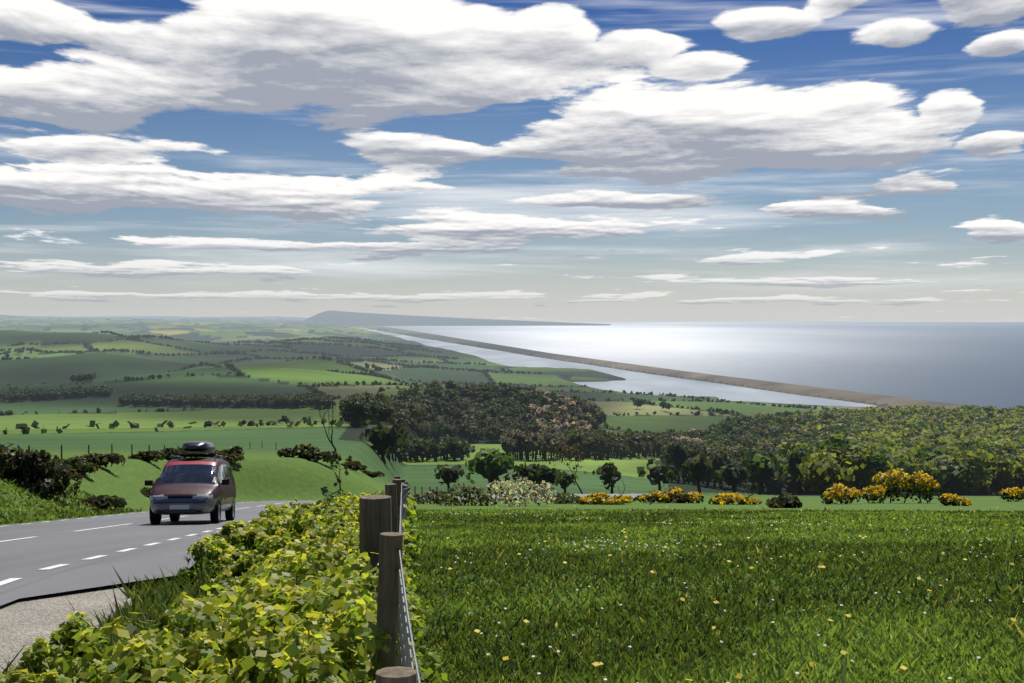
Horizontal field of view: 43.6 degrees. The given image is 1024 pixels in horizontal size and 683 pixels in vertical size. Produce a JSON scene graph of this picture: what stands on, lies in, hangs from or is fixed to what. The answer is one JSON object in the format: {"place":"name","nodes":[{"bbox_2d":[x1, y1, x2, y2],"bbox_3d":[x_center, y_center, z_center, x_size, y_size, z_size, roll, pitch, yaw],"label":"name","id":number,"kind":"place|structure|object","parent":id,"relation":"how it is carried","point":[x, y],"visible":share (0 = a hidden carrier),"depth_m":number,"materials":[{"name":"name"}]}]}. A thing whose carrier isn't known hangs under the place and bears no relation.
{"place":"outdoors","nodes":[
{"label":"outdoors","id":0,"kind":"place"},
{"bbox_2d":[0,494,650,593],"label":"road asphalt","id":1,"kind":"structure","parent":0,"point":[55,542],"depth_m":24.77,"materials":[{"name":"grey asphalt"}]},
{"bbox_2d":[0,586,131,672],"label":"gravel verge","id":2,"kind":"structure","parent":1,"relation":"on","point":[23,621],"depth_m":11.04,"materials":[{"name":"beige gravel"}]},
{"bbox_2d":[0,533,217,605],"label":"road apron","id":3,"kind":"object","parent":1,"relation":"on","point":[147,563],"visible":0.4,"depth_m":14.39,"materials":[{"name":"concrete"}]},
{"bbox_2d":[145,441,235,523],"bbox_3d":[-8.624,3.958,35.064,2.242,2.392,4.824,0,1,0],"label":"van with roofbox","id":4,"kind":"object","parent":1,"relation":"on","point":[187,486],"visible":1,"depth_m":33.79,"materials":[{"name":"red paint"}]},
{"bbox_2d":[0,494,503,585],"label":"road markings","id":5,"kind":"object","parent":1,"relation":"on","point":[6,581],"visible":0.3,"depth_m":19.07,"materials":[{"name":"paint"}]},
{"bbox_2d":[0,310,1023,682],"bbox_3d":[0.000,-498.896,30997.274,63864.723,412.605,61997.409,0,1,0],"label":"ground terrain","id":6,"kind":"structure","parent":0,"point":[262,472],"depth_m":1333.83,"materials":[{"name":"green plant"}]},
{"bbox_2d":[0,443,384,507],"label":"bank scrub","id":7,"kind":"object","parent":6,"relation":"on","point":[42,469],"depth_m":49.94,"materials":[{"name":"green plant"}]},
{"bbox_2d":[0,488,449,682],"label":"verge plants","id":8,"kind":"object","parent":6,"relation":"on","point":[299,605],"visible":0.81,"depth_m":6.37,"materials":[{"name":"green plant"}]},
{"bbox_2d":[28,444,437,500],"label":"fence posts","id":9,"kind":"object","parent":6,"relation":"on","point":[178,447],"visible":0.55,"depth_m":79.58,"materials":[{"name":"brown wood"}]},
{"bbox_2d":[359,476,416,682],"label":"fence posts","id":10,"kind":"object","parent":6,"relation":"on","point":[379,527],"visible":0.6,"depth_m":5.19,"materials":[{"name":"brown wood"}]},
{"bbox_2d":[399,484,420,682],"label":"fence wire","id":11,"kind":"object","parent":10,"relation":"attached to","point":[405,656],"visible":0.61,"depth_m":4.69,"materials":[{"name":"grey metal"}]},
{"bbox_2d":[0,475,1023,682],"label":"grass","id":12,"kind":"structure","parent":6,"relation":"on","point":[150,602],"depth_m":12.24,"materials":[{"name":"green plant"}]},
{"bbox_2d":[0,330,1023,495],"bbox_3d":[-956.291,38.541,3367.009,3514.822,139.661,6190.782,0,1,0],"label":"woods","id":13,"kind":"object","parent":6,"relation":"on","point":[960,449],"depth_m":874.70,"materials":[{"name":"green plant"}]},
{"bbox_2d":[310,399,784,494],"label":"trees","id":14,"kind":"object","parent":6,"relation":"on","point":[493,465],"depth_m":234.73,"materials":[{"name":"green plant"}]},
{"bbox_2d":[411,468,1023,507],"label":"gorse hedge","id":15,"kind":"object","parent":6,"relation":"on","point":[842,494],"depth_m":73.14,"materials":[{"name":"green plant"}]},
{"bbox_2d":[432,506,1023,682],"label":"meadow flowers","id":16,"kind":"object","parent":6,"relation":"on","point":[738,675],"visible":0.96,"depth_m":12.33,"materials":[{"name":"yellow plant"}]},
{"bbox_2d":[0,0,1023,321],"label":"sky","id":17,"kind":"structure","parent":0,"point":[521,160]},
{"bbox_2d":[204,322,1023,408],"bbox_3d":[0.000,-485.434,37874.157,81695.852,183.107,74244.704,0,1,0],"label":"sea water","id":18,"kind":"structure","parent":0,"point":[980,364],"depth_m":6432.01,"materials":[{"name":"blue liquid"}]},
{"bbox_2d":[362,328,875,406],"bbox_3d":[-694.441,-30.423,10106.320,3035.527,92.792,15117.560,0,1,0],"label":"lagoon water","id":19,"kind":"structure","parent":0,"point":[634,382],"depth_m":3414.09,"materials":[{"name":"grey liquid"}]}
]}

